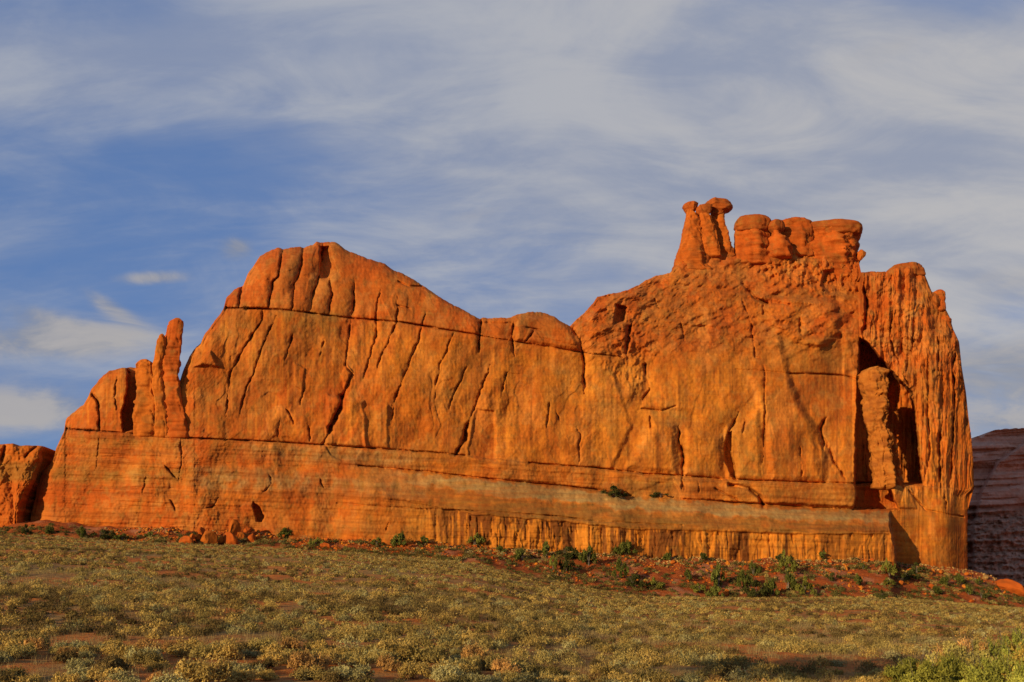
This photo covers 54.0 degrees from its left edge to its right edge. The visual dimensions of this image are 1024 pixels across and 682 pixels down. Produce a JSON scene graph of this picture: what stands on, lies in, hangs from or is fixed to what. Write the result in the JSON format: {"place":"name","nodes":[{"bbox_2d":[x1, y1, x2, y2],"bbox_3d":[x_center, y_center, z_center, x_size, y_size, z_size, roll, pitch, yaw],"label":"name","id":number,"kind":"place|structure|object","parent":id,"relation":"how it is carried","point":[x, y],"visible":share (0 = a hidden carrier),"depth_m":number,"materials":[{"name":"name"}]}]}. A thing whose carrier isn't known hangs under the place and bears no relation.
{"place":"outdoors","nodes":[
{"label":"outdoors","id":0,"kind":"place"},
{"bbox_2d":[0,520,1023,681],"bbox_3d":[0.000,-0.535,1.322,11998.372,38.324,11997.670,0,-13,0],"label":"ground","id":1,"kind":"structure","parent":0,"point":[283,671],"depth_m":128.82,"materials":[{"name":"soil"}]},
{"bbox_2d":[0,650,15,662],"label":"sagebrush","id":2,"kind":"object","parent":1,"relation":"on","point":[4,657],"visible":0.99,"depth_m":32.88,"materials":[{"name":"green plant"}]},
{"bbox_2d":[0,664,31,677],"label":"sagebrush","id":3,"kind":"object","parent":1,"relation":"on","point":[20,669],"visible":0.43,"depth_m":28.57,"materials":[{"name":"green plant"}]},
{"bbox_2d":[0,669,34,681],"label":"sagebrush","id":4,"kind":"object","parent":1,"relation":"on","point":[9,676],"visible":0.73,"depth_m":26.03,"materials":[{"name":"brown plant"}]},
{"bbox_2d":[3,640,35,649],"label":"sagebrush","id":5,"kind":"object","parent":1,"relation":"on","point":[17,643],"visible":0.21,"depth_m":35.41,"materials":[{"name":"yellow plant"}]},
{"bbox_2d":[2,643,39,657],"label":"sagebrush","id":6,"kind":"object","parent":1,"relation":"on","point":[15,651],"visible":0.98,"depth_m":34.45,"materials":[{"name":"green plant"}]},
{"bbox_2d":[0,443,54,526],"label":"rock outcrop","id":7,"kind":"object","parent":1,"relation":"on","point":[22,468],"visible":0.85,"depth_m":307.93,"materials":[{"name":"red stone"}]},
{"bbox_2d":[15,673,44,681],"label":"sagebrush","id":8,"kind":"object","parent":1,"relation":"on","point":[35,677],"visible":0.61,"depth_m":27.82,"materials":[{"name":"yellow plant"}]},
{"bbox_2d":[20,636,48,651],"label":"sagebrush","id":9,"kind":"object","parent":1,"relation":"on","point":[40,643],"visible":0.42,"depth_m":36.37,"materials":[{"name":"plant"}]},
{"bbox_2d":[48,671,85,681],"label":"sagebrush","id":10,"kind":"object","parent":1,"relation":"on","point":[72,677],"visible":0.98,"depth_m":27.28,"materials":[{"name":"yellow plant"}]},
{"bbox_2d":[52,648,82,662],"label":"sagebrush","id":11,"kind":"object","parent":1,"relation":"on","point":[61,657],"visible":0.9,"depth_m":33.40,"materials":[{"name":"green plant"}]},
{"bbox_2d":[53,639,92,648],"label":"sagebrush","id":12,"kind":"object","parent":1,"relation":"on","point":[77,643],"visible":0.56,"depth_m":37.78,"materials":[{"name":"green plant"}]},
{"bbox_2d":[61,656,94,669],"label":"sagebrush","id":13,"kind":"object","parent":1,"relation":"on","point":[78,662],"visible":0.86,"depth_m":30.99,"materials":[{"name":"green plant"}]},
{"bbox_2d":[65,665,98,680],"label":"sagebrush","id":14,"kind":"object","parent":1,"relation":"on","point":[82,675],"visible":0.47,"depth_m":28.62,"materials":[{"name":"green plant"}]},
{"bbox_2d":[78,643,100,653],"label":"sagebrush","id":15,"kind":"object","parent":1,"relation":"on","point":[92,648],"visible":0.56,"depth_m":36.34,"materials":[{"name":"green plant"}]},
{"bbox_2d":[91,529,116,538],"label":"green shrub","id":16,"kind":"object","parent":1,"relation":"on","point":[103,532],"visible":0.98,"depth_m":286.05,"materials":[{"name":"green plant"}]},
{"bbox_2d":[86,666,123,680],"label":"sagebrush","id":17,"kind":"object","parent":1,"relation":"on","point":[103,673],"visible":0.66,"depth_m":28.50,"materials":[{"name":"yellow plant"}]},
{"bbox_2d":[89,651,133,671],"bbox_3d":[-12.343,9.851,30.734,1.333,0.693,1.306,-5,-14,22],"label":"sagebrush","id":18,"kind":"object","parent":1,"relation":"on","point":[112,661],"visible":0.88,"depth_m":30.60,"materials":[{"name":"green plant"}]},
{"bbox_2d":[99,643,124,654],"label":"sagebrush","id":19,"kind":"object","parent":1,"relation":"on","point":[106,649],"visible":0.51,"depth_m":36.27,"materials":[{"name":"yellow plant"}]},
{"bbox_2d":[105,644,135,657],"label":"sagebrush","id":20,"kind":"object","parent":1,"relation":"on","point":[121,650],"visible":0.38,"depth_m":35.04,"materials":[{"name":"yellow plant"}]},
{"bbox_2d":[104,667,141,681],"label":"sagebrush","id":21,"kind":"object","parent":1,"relation":"on","point":[130,678],"visible":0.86,"depth_m":27.59,"materials":[{"name":"green plant"}]},
{"bbox_2d":[124,644,163,659],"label":"sagebrush","id":22,"kind":"object","parent":1,"relation":"on","point":[131,652],"visible":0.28,"depth_m":34.52,"materials":[{"name":"green plant"}]},
{"bbox_2d":[127,647,166,665],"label":"sagebrush","id":23,"kind":"object","parent":1,"relation":"on","point":[144,658],"visible":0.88,"depth_m":32.98,"materials":[{"name":"green plant"}]},
{"bbox_2d":[144,659,173,671],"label":"sagebrush","id":24,"kind":"object","parent":1,"relation":"on","point":[155,665],"visible":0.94,"depth_m":31.96,"materials":[{"name":"green plant"}]},
{"bbox_2d":[148,670,188,681],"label":"sagebrush","id":25,"kind":"object","parent":1,"relation":"on","point":[171,678],"visible":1,"depth_m":27.54,"materials":[{"name":"yellow plant"}]},
{"bbox_2d":[164,644,190,656],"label":"sagebrush","id":26,"kind":"object","parent":1,"relation":"on","point":[176,649],"visible":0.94,"depth_m":36.93,"materials":[{"name":"yellow plant"}]},
{"bbox_2d":[175,636,202,648],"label":"sagebrush","id":27,"kind":"object","parent":1,"relation":"on","point":[189,642],"visible":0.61,"depth_m":39.99,"materials":[{"name":"yellow plant"}]},
{"bbox_2d":[186,643,214,658],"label":"sagebrush","id":28,"kind":"object","parent":1,"relation":"on","point":[197,652],"visible":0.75,"depth_m":36.47,"materials":[{"name":"yellow plant"}]},
{"bbox_2d":[174,655,232,681],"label":"sagebrush","id":29,"kind":"object","parent":1,"relation":"on","point":[195,671],"visible":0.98,"depth_m":28.92,"materials":[{"name":"yellow plant"}]},
{"bbox_2d":[200,530,217,543],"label":"boulder","id":30,"kind":"object","parent":1,"relation":"on","point":[209,537],"visible":0.7,"depth_m":289.37,"materials":[{"name":"stone"}]},
{"bbox_2d":[204,639,244,659],"bbox_3d":[-10.477,11.280,36.703,1.519,0.803,1.533,5,-14,-19],"label":"sagebrush","id":31,"kind":"object","parent":1,"relation":"on","point":[229,649],"visible":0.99,"depth_m":36.37,"materials":[{"name":"yellow plant"}]},
{"bbox_2d":[223,532,237,544],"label":"boulder","id":32,"kind":"object","parent":1,"relation":"on","point":[230,538],"visible":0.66,"depth_m":292.62,"materials":[{"name":"stone"}]},
{"bbox_2d":[228,519,240,537],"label":"boulder","id":33,"kind":"object","parent":1,"relation":"on","point":[234,527],"visible":0.66,"depth_m":299.51,"materials":[{"name":"stone"}]},
{"bbox_2d":[222,668,259,681],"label":"sagebrush","id":34,"kind":"object","parent":1,"relation":"on","point":[239,676],"visible":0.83,"depth_m":29.91,"materials":[{"name":"green plant"}]},
{"bbox_2d":[232,661,264,672],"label":"sagebrush","id":35,"kind":"object","parent":1,"relation":"on","point":[246,667],"visible":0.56,"depth_m":32.13,"materials":[{"name":"green plant"}]},
{"bbox_2d":[239,647,260,656],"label":"sagebrush","id":36,"kind":"object","parent":1,"relation":"on","point":[246,653],"visible":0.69,"depth_m":37.28,"materials":[{"name":"green plant"}]},
{"bbox_2d":[247,635,279,650],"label":"sagebrush","id":37,"kind":"object","parent":1,"relation":"on","point":[258,643],"visible":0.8,"depth_m":38.93,"materials":[{"name":"green plant"}]},
{"bbox_2d":[255,669,279,679],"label":"sagebrush","id":38,"kind":"object","parent":1,"relation":"on","point":[268,674],"visible":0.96,"depth_m":31.06,"materials":[{"name":"green plant"}]},
{"bbox_2d":[259,642,283,654],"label":"sagebrush","id":39,"kind":"object","parent":1,"relation":"on","point":[275,646],"visible":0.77,"depth_m":37.80,"materials":[{"name":"yellow plant"}]},
{"bbox_2d":[262,655,282,667],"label":"sagebrush","id":40,"kind":"object","parent":1,"relation":"on","point":[268,662],"visible":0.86,"depth_m":34.00,"materials":[{"name":"green plant"}]},
{"bbox_2d":[257,648,291,661],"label":"sagebrush","id":41,"kind":"object","parent":1,"relation":"on","point":[278,655],"visible":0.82,"depth_m":36.16,"materials":[{"name":"yellow plant"}]},
{"bbox_2d":[280,636,301,651],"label":"sagebrush","id":42,"kind":"object","parent":1,"relation":"on","point":[290,643],"visible":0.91,"depth_m":38.74,"materials":[{"name":"brown plant"}]},
{"bbox_2d":[286,648,326,670],"bbox_3d":[-6.860,10.672,33.462,1.352,0.909,0.958,1,-13,-2],"label":"sagebrush","id":43,"kind":"object","parent":1,"relation":"on","point":[302,659],"visible":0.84,"depth_m":33.37,"materials":[{"name":"beige plant"}]},
{"bbox_2d":[289,666,330,680],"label":"sagebrush","id":44,"kind":"object","parent":1,"relation":"on","point":[304,675],"visible":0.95,"depth_m":31.27,"materials":[{"name":"green plant"}]},
{"bbox_2d":[313,652,331,666],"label":"sagebrush","id":45,"kind":"object","parent":1,"relation":"on","point":[325,659],"visible":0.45,"depth_m":33.95,"materials":[{"name":"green plant"}]},
{"bbox_2d":[309,639,340,650],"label":"sagebrush","id":46,"kind":"object","parent":1,"relation":"on","point":[321,643],"visible":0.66,"depth_m":38.84,"materials":[{"name":"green plant"}]},
{"bbox_2d":[316,647,346,663],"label":"sagebrush","id":47,"kind":"object","parent":1,"relation":"on","point":[335,655],"visible":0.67,"depth_m":35.18,"materials":[{"name":"yellow plant"}]},
{"bbox_2d":[321,670,348,681],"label":"sagebrush","id":48,"kind":"object","parent":1,"relation":"on","point":[333,676],"visible":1,"depth_m":30.68,"materials":[{"name":"brown plant"}]},
{"bbox_2d":[328,662,375,680],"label":"sagebrush","id":49,"kind":"object","parent":1,"relation":"on","point":[358,672],"visible":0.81,"depth_m":31.46,"materials":[{"name":"green plant"}]},
{"bbox_2d":[345,653,375,666],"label":"sagebrush","id":50,"kind":"object","parent":1,"relation":"on","point":[353,660],"visible":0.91,"depth_m":35.11,"materials":[{"name":"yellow plant"}]},
{"bbox_2d":[344,673,377,681],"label":"sagebrush","id":51,"kind":"object","parent":1,"relation":"on","point":[365,679],"visible":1,"depth_m":28.83,"materials":[{"name":"green plant"}]},
{"bbox_2d":[363,647,399,661],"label":"sagebrush","id":52,"kind":"object","parent":1,"relation":"on","point":[374,653],"visible":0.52,"depth_m":37.13,"materials":[{"name":"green plant"}]},
{"bbox_2d":[376,653,402,670],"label":"sagebrush","id":53,"kind":"object","parent":1,"relation":"on","point":[387,663],"visible":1,"depth_m":34.76,"materials":[{"name":"brown plant"}]},
{"bbox_2d":[390,531,405,545],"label":"green shrub","id":54,"kind":"object","parent":1,"relation":"on","point":[400,538],"visible":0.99,"depth_m":303.59,"materials":[{"name":"green plant"}]},
{"bbox_2d":[375,638,421,660],"bbox_3d":[-4.386,11.855,38.605,1.766,0.991,1.750,-6,-15,23],"label":"sagebrush","id":55,"kind":"object","parent":1,"relation":"on","point":[402,650],"visible":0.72,"depth_m":38.43,"materials":[{"name":"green plant"}]},
{"bbox_2d":[397,657,434,678],"bbox_3d":[-3.300,10.879,33.354,1.213,0.721,1.444,9,-16,-34],"label":"sagebrush","id":56,"kind":"object","parent":1,"relation":"on","point":[411,669],"visible":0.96,"depth_m":33.12,"materials":[{"name":"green plant"}]},
{"bbox_2d":[402,643,450,662],"bbox_3d":[-3.048,11.862,38.333,1.663,0.945,1.887,-13,-18,42],"label":"sagebrush","id":57,"kind":"object","parent":1,"relation":"on","point":[433,653],"visible":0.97,"depth_m":37.98,"materials":[{"name":"green plant"}]},
{"bbox_2d":[429,656,470,675],"bbox_3d":[-2.142,11.073,33.998,1.530,0.762,1.284,-4,-14,16],"label":"sagebrush","id":58,"kind":"object","parent":1,"relation":"on","point":[459,665],"visible":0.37,"depth_m":34.05,"materials":[{"name":"green plant"}]},
{"bbox_2d":[429,660,477,681],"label":"sagebrush","id":59,"kind":"object","parent":1,"relation":"on","point":[440,674],"visible":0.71,"depth_m":32.50,"materials":[{"name":"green plant"}]},
{"bbox_2d":[442,670,474,681],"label":"sagebrush","id":60,"kind":"object","parent":1,"relation":"on","point":[462,678],"visible":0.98,"depth_m":30.19,"materials":[{"name":"green plant"}]},
{"bbox_2d":[454,654,481,668],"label":"sagebrush","id":61,"kind":"object","parent":1,"relation":"on","point":[475,661],"visible":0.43,"depth_m":36.45,"materials":[{"name":"green plant"}]},
{"bbox_2d":[459,642,491,660],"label":"sagebrush","id":62,"kind":"object","parent":1,"relation":"on","point":[468,651],"visible":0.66,"depth_m":38.39,"materials":[{"name":"beige plant"}]},
{"bbox_2d":[466,532,485,544],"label":"green shrub","id":63,"kind":"object","parent":1,"relation":"on","point":[477,539],"visible":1,"depth_m":312.51,"materials":[{"name":"green plant"}]},
{"bbox_2d":[467,671,504,681],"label":"sagebrush","id":64,"kind":"object","parent":1,"relation":"on","point":[488,677],"visible":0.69,"depth_m":31.38,"materials":[{"name":"green plant"}]},
{"bbox_2d":[472,652,501,669],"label":"sagebrush","id":65,"kind":"object","parent":1,"relation":"on","point":[486,663],"visible":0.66,"depth_m":36.87,"materials":[{"name":"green plant"}]},
{"bbox_2d":[31,197,973,568],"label":"sandstone butte","id":66,"kind":"object","parent":1,"relation":"on","point":[765,387],"visible":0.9,"depth_m":342.37,"materials":[{"name":"orange stone"}]},
{"bbox_2d":[600,483,629,496],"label":"ledge bush","id":67,"kind":"object","parent":66,"relation":"on","point":[617,493],"visible":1,"depth_m":333.48,"materials":[{"name":"green plant"}]},
{"bbox_2d":[490,656,520,673],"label":"sagebrush","id":68,"kind":"object","parent":1,"relation":"on","point":[502,666],"visible":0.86,"depth_m":35.97,"materials":[{"name":"beige plant"}]},
{"bbox_2d":[0,522,1023,681],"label":"sagebrush cover","id":69,"kind":"object","parent":1,"relation":"on","point":[325,605],"visible":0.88,"depth_m":87.53,"materials":[{"name":"green plant"}]},
{"bbox_2d":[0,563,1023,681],"bbox_3d":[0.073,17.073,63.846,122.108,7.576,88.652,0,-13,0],"label":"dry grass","id":70,"kind":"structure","parent":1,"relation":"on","point":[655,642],"depth_m":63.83,"materials":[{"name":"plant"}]},
{"bbox_2d":[506,658,533,673],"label":"sagebrush","id":71,"kind":"object","parent":1,"relation":"on","point":[523,664],"visible":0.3,"depth_m":36.77,"materials":[{"name":"green plant"}]},
{"bbox_2d":[504,668,536,681],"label":"sagebrush","id":72,"kind":"object","parent":1,"relation":"on","point":[508,677],"visible":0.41,"depth_m":32.81,"materials":[{"name":"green plant"}]},
{"bbox_2d":[506,669,555,681],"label":"sagebrush","id":73,"kind":"object","parent":1,"relation":"on","point":[523,677],"visible":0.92,"depth_m":32.36,"materials":[{"name":"green plant"}]},
{"bbox_2d":[528,661,561,675],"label":"sagebrush","id":74,"kind":"object","parent":1,"relation":"on","point":[552,668],"visible":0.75,"depth_m":38.88,"materials":[{"name":"green plant"}]},
{"bbox_2d":[539,672,575,681],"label":"sagebrush","id":75,"kind":"object","parent":1,"relation":"on","point":[561,679],"visible":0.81,"depth_m":34.01,"materials":[{"name":"green plant"}]},
{"bbox_2d":[104,526,1022,601],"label":"rubble","id":76,"kind":"object","parent":1,"relation":"on","point":[116,531],"visible":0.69,"depth_m":308.03,"materials":[{"name":"stone"}]},
{"bbox_2d":[558,553,574,570],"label":"green shrub","id":77,"kind":"object","parent":1,"relation":"on","point":[567,566],"visible":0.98,"depth_m":293.75,"materials":[{"name":"green plant"}]},
{"bbox_2d":[555,546,579,558],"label":"green shrub","id":78,"kind":"object","parent":1,"relation":"on","point":[574,553],"visible":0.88,"depth_m":309.49,"materials":[{"name":"green plant"}]},
{"bbox_2d":[578,545,596,565],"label":"green shrub","id":79,"kind":"object","parent":1,"relation":"on","point":[587,554],"visible":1,"depth_m":304.28,"materials":[{"name":"green plant"}]},
{"bbox_2d":[570,674,609,681],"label":"sagebrush","id":80,"kind":"object","parent":1,"relation":"on","point":[604,678],"visible":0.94,"depth_m":33.69,"materials":[{"name":"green plant"}]},
{"bbox_2d":[589,659,622,676],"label":"sagebrush","id":81,"kind":"object","parent":1,"relation":"on","point":[605,669],"visible":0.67,"depth_m":39.60,"materials":[{"name":"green plant"}]},
{"bbox_2d":[612,556,628,577],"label":"green shrub","id":82,"kind":"object","parent":1,"relation":"on","point":[620,567],"visible":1,"depth_m":292.83,"materials":[{"name":"green plant"}]},
{"bbox_2d":[605,669,640,680],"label":"sagebrush","id":83,"kind":"object","parent":1,"relation":"on","point":[615,676],"visible":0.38,"depth_m":37.81,"materials":[{"name":"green plant"}]},
{"bbox_2d":[611,540,637,554],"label":"green shrub","id":84,"kind":"object","parent":1,"relation":"on","point":[628,545],"visible":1,"depth_m":318.74,"materials":[{"name":"green plant"}]},
{"bbox_2d":[624,573,644,586],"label":"green shrub","id":85,"kind":"object","parent":1,"relation":"on","point":[632,581],"visible":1,"depth_m":286.38,"materials":[{"name":"green plant"}]},
{"bbox_2d":[632,667,669,678],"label":"sagebrush","id":86,"kind":"object","parent":1,"relation":"on","point":[641,674],"visible":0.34,"depth_m":38.91,"materials":[{"name":"green plant"}]},
{"bbox_2d":[645,671,677,681],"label":"sagebrush","id":87,"kind":"object","parent":1,"relation":"on","point":[657,678],"visible":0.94,"depth_m":36.23,"materials":[{"name":"green plant"}]},
{"bbox_2d":[675,669,704,681],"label":"sagebrush","id":88,"kind":"object","parent":1,"relation":"on","point":[697,678],"visible":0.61,"depth_m":37.19,"materials":[{"name":"green plant"}]},
{"bbox_2d":[704,584,724,596],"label":"green shrub","id":89,"kind":"object","parent":1,"relation":"on","point":[714,590],"visible":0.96,"depth_m":283.60,"materials":[{"name":"green plant"}]},
{"bbox_2d":[710,561,724,586],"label":"green shrub","id":90,"kind":"object","parent":1,"relation":"on","point":[715,576],"visible":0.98,"depth_m":297.35,"materials":[{"name":"green plant"}]},
{"bbox_2d":[736,567,752,586],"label":"green shrub","id":91,"kind":"object","parent":1,"relation":"on","point":[744,578],"visible":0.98,"depth_m":297.93,"materials":[{"name":"green plant"}]},
{"bbox_2d":[741,580,770,596],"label":"green shrub","id":92,"kind":"object","parent":1,"relation":"on","point":[752,592],"visible":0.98,"depth_m":288.26,"materials":[{"name":"green plant"}]},
{"bbox_2d":[758,578,779,595],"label":"green shrub","id":93,"kind":"object","parent":1,"relation":"on","point":[772,584],"visible":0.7,"depth_m":290.43,"materials":[{"name":"green plant"}]},
{"bbox_2d":[775,549,797,571],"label":"green shrub","id":94,"kind":"object","parent":1,"relation":"on","point":[784,561],"visible":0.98,"depth_m":316.79,"materials":[{"name":"green plant"}]},
{"bbox_2d":[783,571,796,589],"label":"green shrub","id":95,"kind":"object","parent":1,"relation":"on","point":[791,580],"visible":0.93,"depth_m":300.54,"materials":[{"name":"green plant"}]},
{"bbox_2d":[795,574,816,594],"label":"green shrub","id":96,"kind":"object","parent":1,"relation":"on","point":[805,585],"visible":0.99,"depth_m":293.76,"materials":[{"name":"green plant"}]},
{"bbox_2d":[880,558,897,576],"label":"green shrub","id":97,"kind":"object","parent":1,"relation":"on","point":[890,568],"visible":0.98,"depth_m":324.26,"materials":[{"name":"green plant"}]},
{"bbox_2d":[878,645,970,681],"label":"rabbitbrush","id":98,"kind":"object","parent":1,"relation":"on","point":[953,669],"visible":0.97,"depth_m":29.05,"materials":[{"name":"green plant"}]},
{"bbox_2d":[924,633,1003,678],"bbox_3d":[14.451,10.379,31.469,2.953,2.930,2.978,0,-13,0],"label":"rabbitbrush","id":99,"kind":"object","parent":1,"relation":"on","point":[981,647],"visible":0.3,"depth_m":31.32,"materials":[{"name":"green plant"}]},
{"bbox_2d":[957,649,1023,681],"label":"rabbitbrush","id":100,"kind":"object","parent":1,"relation":"on","point":[1003,671],"visible":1,"depth_m":26.56,"materials":[{"name":"green plant"}]},
{"bbox_2d":[967,428,1023,586],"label":"mesa","id":101,"kind":"structure","parent":1,"relation":"on","point":[995,529],"depth_m":497.36,"materials":[{"name":"stone"}]},
{"bbox_2d":[984,613,1023,667],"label":"rabbitbrush","id":102,"kind":"object","parent":1,"relation":"on","point":[1008,647],"visible":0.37,"depth_m":31.05,"materials":[{"name":"green plant"}]},
{"bbox_2d":[995,579,1023,596],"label":"boulder","id":103,"kind":"object","parent":1,"relation":"on","point":[1013,587],"visible":0.8,"depth_m":349.71,"materials":[{"name":"stone"}]},
{"bbox_2d":[0,0,1023,449],"label":"sky","id":104,"kind":"structure","parent":0,"point":[504,158],"materials":[{"name":"blue"}]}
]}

